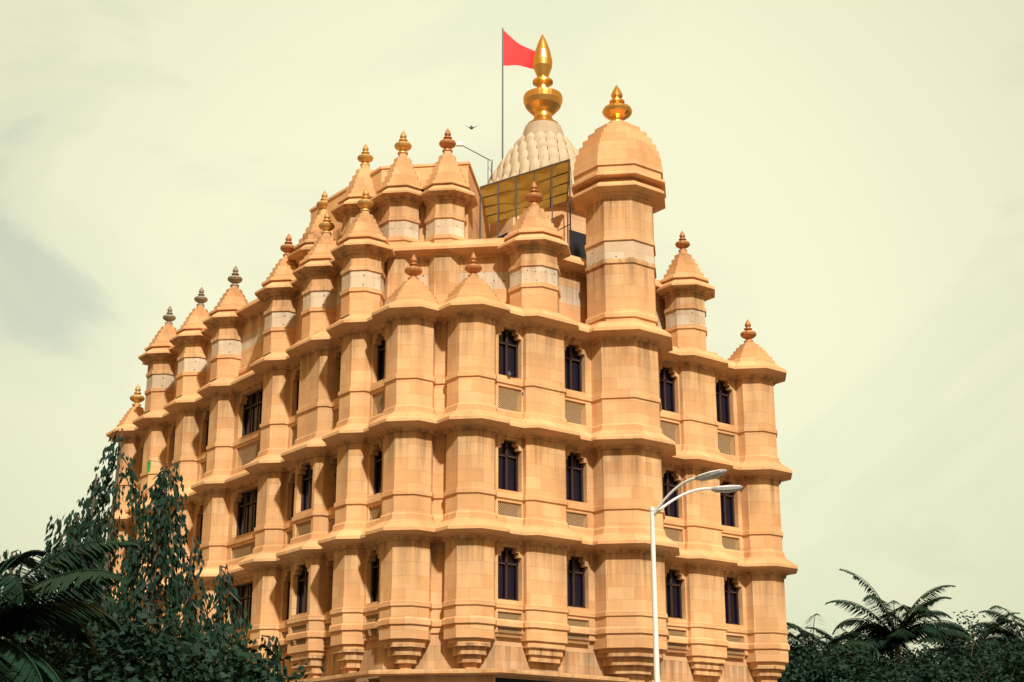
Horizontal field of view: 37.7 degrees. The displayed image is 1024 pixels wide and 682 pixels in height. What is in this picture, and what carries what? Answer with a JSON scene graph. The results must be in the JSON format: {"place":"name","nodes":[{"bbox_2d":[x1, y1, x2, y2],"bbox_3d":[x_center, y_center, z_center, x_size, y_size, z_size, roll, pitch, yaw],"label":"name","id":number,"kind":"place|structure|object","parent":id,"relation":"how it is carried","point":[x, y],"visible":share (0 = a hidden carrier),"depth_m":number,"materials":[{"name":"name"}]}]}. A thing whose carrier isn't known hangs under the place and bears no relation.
{"place":"outdoors","nodes":[
{"label":"outdoors","id":0,"kind":"place"},
{"bbox_2d":[130,229,743,657],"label":"windows","id":1,"kind":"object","parent":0,"point":[508,451],"visible":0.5,"depth_m":56.67,"materials":[{"name":"black glass"}]},
{"bbox_2d":[0,0,1023,660],"label":"sky","id":2,"kind":"structure","parent":0,"point":[845,178],"materials":[{"name":"beige"}]},
{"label":"road","id":3,"kind":"structure","parent":0,"visible":0},
{"bbox_2d":[0,549,34,644],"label":"ashoka tree","id":4,"kind":"object","parent":3,"relation":"on","point":[5,554],"visible":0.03,"depth_m":41.15,"materials":[{"name":"green plant"}]},
{"bbox_2d":[13,509,117,666],"bbox_3d":[-10.863,9.037,35.785,3.843,10.148,4.451,1,-18,-2],"label":"ashoka tree","id":5,"kind":"object","parent":3,"relation":"on","point":[74,531],"visible":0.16,"depth_m":36.80,"materials":[{"name":"green plant"}]},
{"bbox_2d":[0,539,140,681],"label":"palm","id":6,"kind":"object","parent":3,"relation":"on","point":[23,664],"visible":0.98,"depth_m":27.25,"materials":[{"name":"green plant"}]},
{"bbox_2d":[0,601,141,681],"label":"bush","id":7,"kind":"object","parent":3,"relation":"on","point":[70,672],"visible":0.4,"depth_m":29.09,"materials":[{"name":"green plant"}]},
{"bbox_2d":[71,474,117,601],"bbox_3d":[-12.917,9.719,44.299,2.342,11.791,1.814,-5,-19,16],"label":"ashoka tree","id":8,"kind":"object","parent":3,"relation":"on","point":[86,505],"visible":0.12,"depth_m":45.56,"materials":[{"name":"green plant"}]},
{"bbox_2d":[76,428,140,632],"bbox_3d":[-11.684,8.630,42.396,2.351,12.701,2.761,2,-18,-5],"label":"ashoka tree","id":9,"kind":"object","parent":3,"relation":"on","point":[111,521],"visible":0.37,"depth_m":43.57,"materials":[{"name":"green plant"}]},
{"bbox_2d":[0,596,222,681],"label":"bush","id":10,"kind":"object","parent":3,"relation":"on","point":[141,637],"visible":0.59,"depth_m":31.36,"materials":[{"name":"green plant"}]},
{"bbox_2d":[107,462,197,664],"bbox_3d":[-9.461,8.971,39.175,3.223,12.111,2.943,13,-22,-36],"label":"ashoka tree","id":11,"kind":"object","parent":3,"relation":"on","point":[162,526],"visible":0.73,"depth_m":40.18,"materials":[{"name":"green plant"}]},
{"bbox_2d":[161,535,216,663],"bbox_3d":[-9.574,10.642,42.951,3.151,10.283,2.698,-3,-18,9],"label":"ashoka tree","id":12,"kind":"object","parent":3,"relation":"on","point":[191,604],"visible":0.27,"depth_m":43.87,"materials":[{"name":"green plant"}]},
{"bbox_2d":[194,564,253,674],"bbox_3d":[-7.506,9.998,36.657,2.620,9.145,2.612,13,-22,-36],"label":"ashoka tree","id":13,"kind":"object","parent":3,"relation":"on","point":[217,634],"visible":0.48,"depth_m":37.55,"materials":[{"name":"green plant"}]},
{"bbox_2d":[145,613,324,681],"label":"bush","id":14,"kind":"object","parent":3,"relation":"on","point":[237,670],"visible":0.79,"depth_m":32.83,"materials":[{"name":"green plant"}]},
{"bbox_2d":[250,635,286,681],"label":"ashoka tree","id":15,"kind":"object","parent":3,"relation":"on","point":[278,655],"visible":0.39,"depth_m":38.07,"materials":[{"name":"green plant"}]},
{"bbox_2d":[649,469,742,681],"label":"street light","id":16,"kind":"object","parent":3,"relation":"on","point":[711,475],"visible":1,"depth_m":43.97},
{"label":"ground","id":17,"kind":"structure","parent":0,"visible":0},
{"bbox_2d":[100,34,797,681],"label":"temple building","id":18,"kind":"structure","parent":17,"relation":"on","point":[438,532],"depth_m":56.61,"materials":[{"name":"orange stone"}]},
{"bbox_2d":[146,460,166,473],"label":"green pennant","id":19,"kind":"object","parent":18,"relation":"attached to","point":[148,466],"visible":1,"depth_m":67.01,"materials":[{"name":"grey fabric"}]},
{"bbox_2d":[130,85,756,405],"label":"finials","id":20,"kind":"object","parent":18,"relation":"on","point":[616,108],"visible":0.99,"depth_m":60.62,"materials":[{"name":"gold metal"}]},
{"bbox_2d":[456,141,492,179],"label":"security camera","id":21,"kind":"object","parent":18,"relation":"attached to","point":[459,143],"visible":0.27,"depth_m":67.83,"materials":[{"name":"grey metal"}]},
{"bbox_2d":[465,125,523,394],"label":"birds","id":22,"kind":"object","parent":18,"relation":"attached to","point":[508,373],"visible":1,"depth_m":54.46},
{"bbox_2d":[502,28,534,158],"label":"flag on pole","id":23,"kind":"object","parent":18,"relation":"attached to","point":[514,52],"visible":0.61,"depth_m":72.64,"materials":[{"name":"red fabric"}]},
{"bbox_2d":[479,159,570,252],"bbox_3d":[0.542,-4.787,62.978,3.765,5.040,2.669,0,-18,0],"label":"tarp canopy frame","id":24,"kind":"object","parent":18,"relation":"on","point":[504,199],"visible":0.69,"depth_m":62.99,"materials":[{"name":"yellow fabric"}]},
{"bbox_2d":[781,630,858,678],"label":"bush","id":25,"kind":"object","parent":17,"relation":"on","point":[796,659],"visible":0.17,"depth_m":70.03,"materials":[{"name":"green plant"}]},
{"bbox_2d":[787,613,880,665],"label":"palm","id":26,"kind":"object","parent":17,"relation":"on","point":[804,634],"visible":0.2,"depth_m":72.53,"materials":[{"name":"green plant"}]},
{"bbox_2d":[777,634,892,681],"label":"bush","id":27,"kind":"object","parent":17,"relation":"on","point":[841,670],"visible":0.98,"depth_m":63.60,"materials":[{"name":"green plant"}]},
{"bbox_2d":[806,626,879,665],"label":"palm","id":28,"kind":"object","parent":17,"relation":"on","point":[820,631],"visible":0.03,"depth_m":89.54,"materials":[{"name":"green plant"}]},
{"bbox_2d":[811,627,895,676],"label":"broad tree","id":29,"kind":"object","parent":17,"relation":"on","point":[863,632],"visible":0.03,"depth_m":78.06,"materials":[{"name":"green plant"}]},
{"bbox_2d":[825,569,978,669],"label":"palm","id":30,"kind":"object","parent":17,"relation":"on","point":[895,637],"visible":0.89,"depth_m":76.82,"materials":[{"name":"green plant"}]},
{"bbox_2d":[873,640,935,666],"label":"broad tree","id":31,"kind":"object","parent":17,"relation":"on","point":[923,649],"visible":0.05,"depth_m":89.45,"materials":[{"name":"green plant"}]},
{"bbox_2d":[868,646,1014,681],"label":"bush","id":32,"kind":"object","parent":17,"relation":"on","point":[911,672],"visible":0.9,"depth_m":66.86,"materials":[{"name":"green plant"}]},
{"bbox_2d":[908,610,1017,669],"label":"broad tree","id":33,"kind":"object","parent":17,"relation":"on","point":[958,650],"visible":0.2,"depth_m":79.72,"materials":[{"name":"green plant"}]},
{"bbox_2d":[913,612,1019,661],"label":"palm","id":34,"kind":"object","parent":17,"relation":"on","point":[929,639],"visible":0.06,"depth_m":93.27,"materials":[{"name":"green plant"}]},
{"bbox_2d":[938,628,1023,681],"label":"bush","id":35,"kind":"object","parent":17,"relation":"on","point":[1016,670],"visible":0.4,"depth_m":71.96,"materials":[{"name":"green plant"}]},
{"bbox_2d":[956,605,1023,662],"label":"palm","id":36,"kind":"object","parent":17,"relation":"on","point":[998,630],"visible":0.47,"depth_m":83.80,"materials":[{"name":"green plant"}]}
]}

